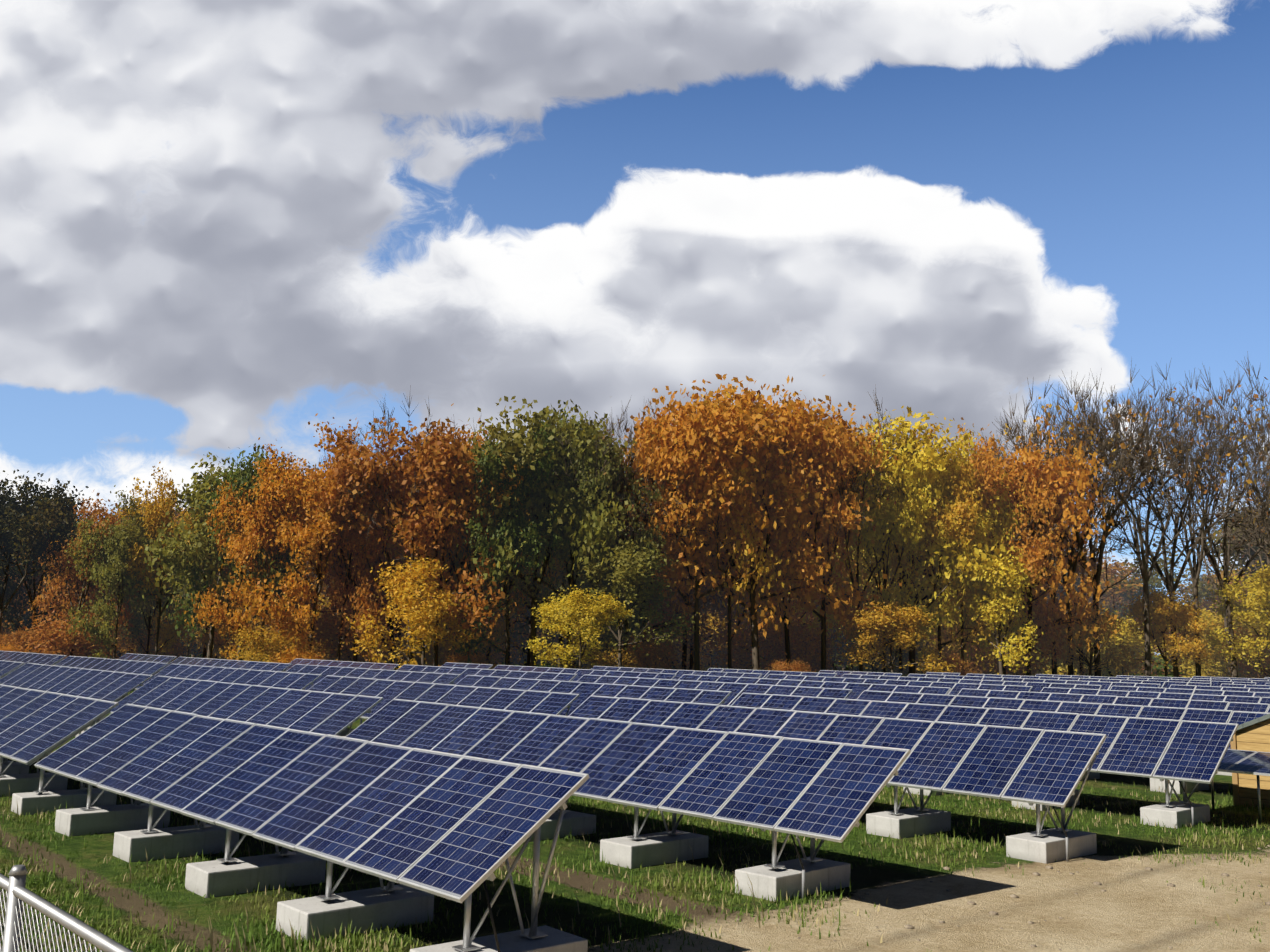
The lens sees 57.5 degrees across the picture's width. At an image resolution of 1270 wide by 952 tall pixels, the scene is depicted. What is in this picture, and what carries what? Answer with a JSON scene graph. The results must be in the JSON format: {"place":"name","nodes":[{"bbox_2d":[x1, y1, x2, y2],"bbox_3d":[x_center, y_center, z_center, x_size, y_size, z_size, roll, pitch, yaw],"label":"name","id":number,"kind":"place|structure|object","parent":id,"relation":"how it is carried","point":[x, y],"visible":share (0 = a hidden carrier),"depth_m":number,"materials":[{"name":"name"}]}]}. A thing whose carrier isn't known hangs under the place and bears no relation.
{"place":"outdoors","nodes":[
{"label":"outdoors","id":0,"kind":"place"},
{"bbox_2d":[0,655,1269,951],"bbox_3d":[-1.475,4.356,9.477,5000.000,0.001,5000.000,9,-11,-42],"label":"ground","id":1,"kind":"structure","parent":0,"point":[1140,909],"depth_m":14.04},
{"bbox_2d":[0,469,90,636],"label":"tree","id":2,"kind":"object","parent":1,"relation":"on","point":[69,502],"visible":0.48,"depth_m":76.17,"materials":[{"name":"green plant"}]},
{"bbox_2d":[0,470,100,645],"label":"tree","id":3,"kind":"object","parent":1,"relation":"on","point":[30,531],"visible":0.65,"depth_m":74.14,"materials":[{"name":"green plant"}]},
{"bbox_2d":[0,865,132,951],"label":"fence","id":4,"kind":"object","parent":1,"relation":"on","point":[18,894],"visible":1,"depth_m":4.25,"materials":[{"name":"silver metal"}]},
{"bbox_2d":[1,605,133,660],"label":"shrub","id":5,"kind":"object","parent":1,"relation":"on","point":[80,644],"visible":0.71,"depth_m":71.09,"materials":[{"name":"orange plant"}]},
{"bbox_2d":[23,489,141,655],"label":"tree","id":6,"kind":"object","parent":1,"relation":"on","point":[80,597],"visible":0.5,"depth_m":73.51,"materials":[{"name":"orange plant"}]},
{"bbox_2d":[59,485,164,658],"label":"tree","id":7,"kind":"object","parent":1,"relation":"on","point":[110,568],"visible":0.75,"depth_m":71.94,"materials":[{"name":"green plant"}]},
{"bbox_2d":[91,542,192,653],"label":"tree","id":8,"kind":"object","parent":1,"relation":"on","point":[136,630],"visible":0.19,"depth_m":79.66,"materials":[{"name":"green plant"}]},
{"bbox_2d":[112,621,204,663],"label":"shrub","id":9,"kind":"object","parent":1,"relation":"on","point":[169,653],"visible":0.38,"depth_m":80.27,"materials":[{"name":"orange plant"}]},
{"bbox_2d":[116,462,227,654],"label":"tree","id":10,"kind":"object","parent":1,"relation":"on","point":[155,512],"visible":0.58,"depth_m":73.51,"materials":[{"name":"green plant"}]},
{"bbox_2d":[104,452,279,658],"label":"tree","id":11,"kind":"object","parent":1,"relation":"on","point":[202,546],"visible":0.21,"depth_m":71.53,"materials":[{"name":"green plant"}]},
{"bbox_2d":[189,555,279,660],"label":"tree","id":12,"kind":"object","parent":1,"relation":"on","point":[217,638],"visible":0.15,"depth_m":75.56,"materials":[{"name":"orange plant"}]},
{"bbox_2d":[166,443,314,659],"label":"tree","id":13,"kind":"object","parent":1,"relation":"on","point":[240,477],"visible":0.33,"depth_m":70.47,"materials":[{"name":"green plant"}]},
{"bbox_2d":[184,437,314,659],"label":"tree","id":14,"kind":"object","parent":1,"relation":"on","point":[240,546],"visible":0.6,"depth_m":69.35,"materials":[{"name":"orange plant"}]},
{"bbox_2d":[219,623,341,662],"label":"shrub","id":15,"kind":"object","parent":1,"relation":"on","point":[255,648],"visible":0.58,"depth_m":67.63,"materials":[{"name":"plant"}]},
{"bbox_2d":[0,762,587,951],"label":"ballast","id":16,"kind":"structure","parent":1,"relation":"on","point":[377,907],"depth_m":13.79,"materials":[{"name":"concrete"}]},
{"bbox_2d":[0,684,589,951],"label":"solar row","id":17,"kind":"object","parent":1,"relation":"on","point":[456,827],"visible":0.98,"depth_m":12.82,"materials":[{"name":"glass"}]},
{"bbox_2d":[227,413,401,662],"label":"tree","id":18,"kind":"object","parent":1,"relation":"on","point":[300,493],"visible":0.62,"depth_m":68.74,"materials":[{"name":"orange plant"}]},
{"bbox_2d":[285,608,390,662],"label":"shrub","id":19,"kind":"object","parent":1,"relation":"on","point":[325,626],"visible":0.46,"depth_m":73.40,"materials":[{"name":"orange plant"}]},
{"bbox_2d":[287,507,404,662],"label":"tree","id":20,"kind":"object","parent":1,"relation":"on","point":[386,600],"visible":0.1,"depth_m":75.78,"materials":[{"name":"orange plant"}]},
{"bbox_2d":[299,417,396,662],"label":"tree","id":21,"kind":"object","parent":1,"relation":"on","point":[336,598],"visible":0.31,"depth_m":69.92,"materials":[{"name":"orange plant"}]},
{"bbox_2d":[299,397,403,661],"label":"tree","id":22,"kind":"object","parent":1,"relation":"on","point":[378,523],"visible":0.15,"depth_m":71.48,"materials":[{"name":"orange plant"}]},
{"bbox_2d":[342,555,485,668],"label":"sapling","id":23,"kind":"object","parent":1,"relation":"on","point":[406,595],"visible":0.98,"depth_m":66.74,"materials":[{"name":"yellow plant"}]},
{"bbox_2d":[316,403,516,664],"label":"tree","id":24,"kind":"object","parent":1,"relation":"on","point":[442,449],"visible":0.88,"depth_m":69.60,"materials":[{"name":"orange plant"}]},
{"bbox_2d":[341,385,522,665],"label":"tree","id":25,"kind":"object","parent":1,"relation":"on","point":[435,660],"visible":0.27,"depth_m":70.75,"materials":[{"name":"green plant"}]},
{"bbox_2d":[0,660,910,899],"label":"solar row","id":26,"kind":"object","parent":1,"relation":"on","point":[821,790],"visible":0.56,"depth_m":16.96,"materials":[{"name":"glass"}]},
{"bbox_2d":[75,720,849,901],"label":"ballast","id":27,"kind":"structure","parent":1,"relation":"on","point":[653,849],"depth_m":15.58,"materials":[{"name":"concrete"}]},
{"bbox_2d":[409,418,538,660],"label":"tree","id":28,"kind":"object","parent":1,"relation":"on","point":[453,545],"visible":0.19,"depth_m":71.95,"materials":[{"name":"orange plant"}]},
{"bbox_2d":[438,410,568,664],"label":"tree","id":29,"kind":"object","parent":1,"relation":"on","point":[508,527],"visible":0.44,"depth_m":70.47,"materials":[{"name":"green plant"}]},
{"bbox_2d":[478,487,575,665],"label":"tree","id":30,"kind":"object","parent":1,"relation":"on","point":[500,627],"visible":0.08,"depth_m":77.50,"materials":[{"name":"green plant"}]},
{"bbox_2d":[472,430,583,666],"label":"tree","id":31,"kind":"object","parent":1,"relation":"on","point":[521,626],"visible":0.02,"depth_m":84.52,"materials":[{"name":"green plant"}]},
{"bbox_2d":[466,399,636,667],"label":"tree","id":32,"kind":"object","parent":1,"relation":"on","point":[598,530],"visible":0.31,"depth_m":72.07,"materials":[{"name":"green plant"}]},
{"bbox_2d":[430,396,674,666],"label":"tree","id":33,"kind":"object","parent":1,"relation":"on","point":[504,436],"visible":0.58,"depth_m":72.52,"materials":[{"name":"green plant"}]},
{"bbox_2d":[0,650,1106,861],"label":"solar row","id":34,"kind":"object","parent":1,"relation":"on","point":[1037,767],"visible":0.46,"depth_m":20.55,"materials":[{"name":"glass"}]},
{"bbox_2d":[521,585,634,668],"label":"sapling","id":35,"kind":"object","parent":1,"relation":"on","point":[586,627],"visible":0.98,"depth_m":67.78,"materials":[{"name":"yellow plant"}]},
{"bbox_2d":[490,537,703,666],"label":"sapling","id":36,"kind":"object","parent":1,"relation":"on","point":[628,566],"visible":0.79,"depth_m":71.29,"materials":[{"name":"green plant"}]},
{"bbox_2d":[551,643,646,668],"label":"shrub","id":37,"kind":"object","parent":1,"relation":"on","point":[599,660],"visible":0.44,"depth_m":72.40,"materials":[{"name":"green plant"}]},
{"bbox_2d":[115,698,1096,863],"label":"ballast","id":38,"kind":"structure","parent":1,"relation":"on","point":[1050,847],"depth_m":17.47,"materials":[{"name":"concrete"}]},
{"bbox_2d":[545,402,666,663],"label":"tree","id":39,"kind":"object","parent":1,"relation":"on","point":[603,488],"visible":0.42,"depth_m":72.39,"materials":[{"name":"green plant"}]},
{"bbox_2d":[554,395,702,665],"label":"tree","id":40,"kind":"object","parent":1,"relation":"on","point":[634,473],"visible":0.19,"depth_m":75.32,"materials":[{"name":"green plant"}]},
{"bbox_2d":[578,496,717,660],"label":"tree","id":41,"kind":"object","parent":1,"relation":"on","point":[670,612],"visible":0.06,"depth_m":78.64,"materials":[{"name":"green plant"}]},
{"bbox_2d":[554,399,743,666],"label":"tree","id":42,"kind":"object","parent":1,"relation":"on","point":[621,500],"visible":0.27,"depth_m":73.33,"materials":[{"name":"plant"}]},
{"bbox_2d":[605,626,692,669],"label":"shrub","id":43,"kind":"object","parent":1,"relation":"on","point":[655,651],"visible":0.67,"depth_m":74.17,"materials":[{"name":"green plant"}]},
{"bbox_2d":[118,653,1238,826],"bbox_3d":[-8.794,7.808,41.028,1.398,1.790,56.699,9,-11,-42],"label":"solar row","id":44,"kind":"object","parent":1,"relation":"on","point":[1183,751],"visible":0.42,"depth_m":24.44,"materials":[{"name":"glass"}]},
{"bbox_2d":[622,493,757,669],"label":"tree","id":45,"kind":"object","parent":1,"relation":"on","point":[715,605],"visible":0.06,"depth_m":84.22,"materials":[{"name":"green plant"}]},
{"bbox_2d":[653,605,750,670],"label":"shrub","id":46,"kind":"object","parent":1,"relation":"on","point":[706,661],"visible":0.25,"depth_m":92.40,"materials":[{"name":"brown plant"}]},
{"bbox_2d":[621,379,831,670],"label":"tree","id":47,"kind":"object","parent":1,"relation":"on","point":[671,452],"visible":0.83,"depth_m":73.35,"materials":[{"name":"orange plant"}]},
{"bbox_2d":[659,386,808,668],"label":"tree","id":48,"kind":"object","parent":1,"relation":"on","point":[761,570],"visible":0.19,"depth_m":74.96,"materials":[{"name":"orange plant"}]},
{"bbox_2d":[631,373,901,669],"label":"tree","id":49,"kind":"object","parent":1,"relation":"on","point":[796,431],"visible":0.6,"depth_m":75.29,"materials":[{"name":"orange plant"}]},
{"bbox_2d":[702,514,837,668],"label":"tree","id":50,"kind":"object","parent":1,"relation":"on","point":[811,650],"visible":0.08,"depth_m":81.01,"materials":[{"name":"orange plant"}]},
{"bbox_2d":[282,658,1269,748],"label":"solar row","id":51,"kind":"object","parent":1,"relation":"on","point":[737,690],"visible":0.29,"depth_m":32.82,"materials":[{"name":"glass"}]},
{"bbox_2d":[701,611,854,671],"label":"shrub","id":52,"kind":"object","parent":1,"relation":"on","point":[746,653],"visible":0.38,"depth_m":82.26,"materials":[{"name":"brown plant"}]},
{"bbox_2d":[701,375,855,669],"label":"tree","id":53,"kind":"object","parent":1,"relation":"on","point":[784,606],"visible":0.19,"depth_m":76.48,"materials":[{"name":"orange plant"}]},
{"bbox_2d":[752,629,845,672],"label":"shrub","id":54,"kind":"object","parent":1,"relation":"on","point":[817,649],"visible":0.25,"depth_m":81.05,"materials":[{"name":"brown plant"}]},
{"bbox_2d":[740,395,898,669],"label":"tree","id":55,"kind":"object","parent":1,"relation":"on","point":[833,523],"visible":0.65,"depth_m":76.93,"materials":[{"name":"orange plant"}]},
{"bbox_2d":[442,662,1269,712],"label":"solar row","id":56,"kind":"object","parent":1,"relation":"on","point":[858,688],"visible":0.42,"depth_m":37.55,"materials":[{"name":"glass"}]},
{"bbox_2d":[805,384,920,671],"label":"tree","id":57,"kind":"object","parent":1,"relation":"on","point":[853,490],"visible":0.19,"depth_m":79.85,"materials":[{"name":"brown plant"}]},
{"bbox_2d":[826,628,937,676],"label":"shrub","id":58,"kind":"object","parent":1,"relation":"on","point":[904,654],"visible":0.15,"depth_m":89.51,"materials":[{"name":"brown plant"}]},
{"bbox_2d":[833,601,962,672],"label":"sapling","id":59,"kind":"object","parent":1,"relation":"on","point":[892,620],"visible":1,"depth_m":75.32,"materials":[{"name":"yellow plant"}]},
{"bbox_2d":[835,415,972,672],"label":"tree","id":60,"kind":"object","parent":1,"relation":"on","point":[912,511],"visible":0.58,"depth_m":80.29,"materials":[{"name":"yellow plant"}]},
{"bbox_2d":[787,406,1022,673],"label":"tree","id":61,"kind":"object","parent":1,"relation":"on","point":[903,429],"visible":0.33,"depth_m":80.17,"materials":[{"name":"yellow plant"}]},
{"bbox_2d":[591,666,1269,703],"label":"solar row","id":62,"kind":"object","parent":1,"relation":"on","point":[956,688],"visible":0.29,"depth_m":41.88,"materials":[{"name":"glass"}]},
{"bbox_2d":[887,417,1034,674],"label":"tree","id":63,"kind":"object","parent":1,"relation":"on","point":[961,506],"visible":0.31,"depth_m":80.34,"materials":[{"name":"plant"}]},
{"bbox_2d":[919,423,1028,673],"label":"tree","id":64,"kind":"object","parent":1,"relation":"on","point":[989,525],"visible":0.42,"depth_m":80.69,"materials":[{"name":"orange plant"}]},
{"bbox_2d":[707,668,1269,697],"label":"solar row","id":65,"kind":"object","parent":1,"relation":"on","point":[1038,686],"visible":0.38,"depth_m":45.98,"materials":[{"name":"glass"}]},
{"bbox_2d":[943,544,1049,674],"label":"sapling","id":66,"kind":"object","parent":1,"relation":"on","point":[1010,576],"visible":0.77,"depth_m":78.42,"materials":[{"name":"yellow plant"}]},
{"bbox_2d":[952,417,1071,674],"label":"tree","id":67,"kind":"object","parent":1,"relation":"on","point":[1041,553],"visible":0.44,"depth_m":80.92,"materials":[{"name":"orange plant"}]},
{"bbox_2d":[974,644,1063,675],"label":"shrub","id":68,"kind":"object","parent":1,"relation":"on","point":[1024,667],"visible":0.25,"depth_m":82.83,"materials":[{"name":"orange plant"}]},
{"bbox_2d":[818,670,1269,691],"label":"solar row","id":69,"kind":"object","parent":1,"relation":"on","point":[1107,685],"visible":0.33,"depth_m":49.85,"materials":[{"name":"glass"}]},
{"bbox_2d":[973,405,1120,675],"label":"tree","id":70,"kind":"object","parent":1,"relation":"on","point":[1048,479],"visible":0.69,"depth_m":81.02,"materials":[{"name":"orange plant"}]},
{"bbox_2d":[903,787,1209,828],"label":"ballast","id":71,"kind":"structure","parent":1,"relation":"on","point":[1177,814],"depth_m":20.57,"materials":[{"name":"concrete"}]},
{"bbox_2d":[1014,512,1099,653],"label":"tree","id":72,"kind":"object","parent":1,"relation":"on","point":[1078,571],"visible":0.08,"depth_m":87.83,"materials":[{"name":"brown plant"}]},
{"bbox_2d":[978,360,1151,674],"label":"tree","id":73,"kind":"object","parent":1,"relation":"on","point":[1074,563],"visible":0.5,"depth_m":84.20,"materials":[{"name":"brown plant"}]},
{"bbox_2d":[988,392,1159,674],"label":"tree","id":74,"kind":"object","parent":1,"relation":"on","point":[1054,670],"visible":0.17,"depth_m":84.78,"materials":[{"name":"brown plant"}]},
{"bbox_2d":[1048,600,1134,675],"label":"sapling","id":75,"kind":"object","parent":1,"relation":"on","point":[1113,659],"visible":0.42,"depth_m":85.08,"materials":[{"name":"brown plant"}]},
{"bbox_2d":[926,672,1269,687],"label":"solar row","id":76,"kind":"object","parent":1,"relation":"on","point":[1165,684],"visible":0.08,"depth_m":53.50,"materials":[{"name":"glass"}]},
{"bbox_2d":[1058,545,1142,622],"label":"tree","id":77,"kind":"object","parent":1,"relation":"on","point":[1110,572],"visible":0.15,"depth_m":164.52,"materials":[{"name":"brown plant"}]},
{"bbox_2d":[1003,377,1208,675],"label":"tree","id":78,"kind":"object","parent":1,"relation":"on","point":[1097,576],"visible":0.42,"depth_m":85.74,"materials":[{"name":"brown plant"}]},
{"bbox_2d":[1052,474,1171,675],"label":"tree","id":79,"kind":"object","parent":1,"relation":"on","point":[1106,563],"visible":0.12,"depth_m":92.11,"materials":[{"name":"brown plant"}]},
{"bbox_2d":[1072,608,1169,676],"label":"shrub","id":80,"kind":"object","parent":1,"relation":"on","point":[1129,638],"visible":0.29,"depth_m":101.56,"materials":[{"name":"yellow plant"}]},
{"bbox_2d":[1080,771,1208,793],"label":"ballast","id":81,"kind":"structure","parent":1,"relation":"on","point":[1156,783],"depth_m":25.47,"materials":[{"name":"concrete"}]},
{"bbox_2d":[1035,674,1269,685],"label":"solar row","id":82,"kind":"object","parent":1,"relation":"on","point":[1216,683],"visible":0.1,"depth_m":57.03,"materials":[{"name":"glass"}]},
{"bbox_2d":[1038,361,1269,675],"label":"tree","id":83,"kind":"object","parent":1,"relation":"on","point":[1145,572],"visible":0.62,"depth_m":84.20,"materials":[{"name":"brown plant"}]},
{"bbox_2d":[1109,588,1220,676],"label":"sapling","id":84,"kind":"object","parent":1,"relation":"on","point":[1162,616],"visible":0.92,"depth_m":84.53,"materials":[{"name":"yellow plant"}]},
{"bbox_2d":[1100,557,1232,674],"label":"tree","id":85,"kind":"object","parent":1,"relation":"on","point":[1151,584],"visible":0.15,"depth_m":165.03,"materials":[{"name":"brown plant"}]},
{"bbox_2d":[1079,363,1269,676],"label":"tree","id":86,"kind":"object","parent":1,"relation":"on","point":[1169,584],"visible":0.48,"depth_m":86.56,"materials":[{"name":"brown plant"}]},
{"bbox_2d":[1098,372,1269,675],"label":"tree","id":87,"kind":"object","parent":1,"relation":"on","point":[1195,569],"visible":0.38,"depth_m":85.84,"materials":[{"name":"brown plant"}]},
{"bbox_2d":[1101,503,1269,613],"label":"tree","id":88,"kind":"object","parent":1,"relation":"on","point":[1217,532],"visible":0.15,"depth_m":126.70,"materials":[{"name":"brown plant"}]},
{"bbox_2d":[1123,351,1269,677],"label":"tree","id":89,"kind":"object","parent":1,"relation":"on","point":[1214,565],"visible":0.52,"depth_m":87.70,"materials":[{"name":"brown plant"}]},
{"bbox_2d":[1134,602,1269,677],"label":"shrub","id":90,"kind":"object","parent":1,"relation":"on","point":[1213,619],"visible":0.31,"depth_m":105.18,"materials":[{"name":"yellow plant"}]},
{"bbox_2d":[1145,420,1269,676],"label":"tree","id":91,"kind":"object","parent":1,"relation":"on","point":[1207,567],"visible":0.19,"depth_m":101.88,"materials":[{"name":"brown plant"}]},
{"bbox_2d":[1165,372,1269,559],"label":"tree","id":92,"kind":"object","parent":1,"relation":"on","point":[1257,493],"visible":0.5,"depth_m":88.06,"materials":[{"name":"brown plant"}]},
{"bbox_2d":[1186,749,1269,823],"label":"solar panel","id":93,"kind":"object","parent":1,"relation":"on","point":[1256,763],"visible":0.62,"depth_m":21.55,"materials":[{"name":"glass"}]},
{"bbox_2d":[1204,561,1269,674],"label":"sapling","id":94,"kind":"object","parent":1,"relation":"on","point":[1259,586],"visible":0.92,"depth_m":85.28,"materials":[{"name":"yellow plant"}]},
{"bbox_2d":[1210,625,1269,678],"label":"shrub","id":95,"kind":"object","parent":1,"relation":"on","point":[1249,667],"visible":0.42,"depth_m":94.52,"materials":[{"name":"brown plant"}]},
{"bbox_2d":[1230,714,1269,808],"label":"shed","id":96,"kind":"structure","parent":1,"relation":"on","point":[1253,735],"depth_m":23.19,"materials":[{"name":"wood"}]},
{"bbox_2d":[0,0,1269,654],"label":"sky","id":97,"kind":"structure","parent":0,"point":[224,224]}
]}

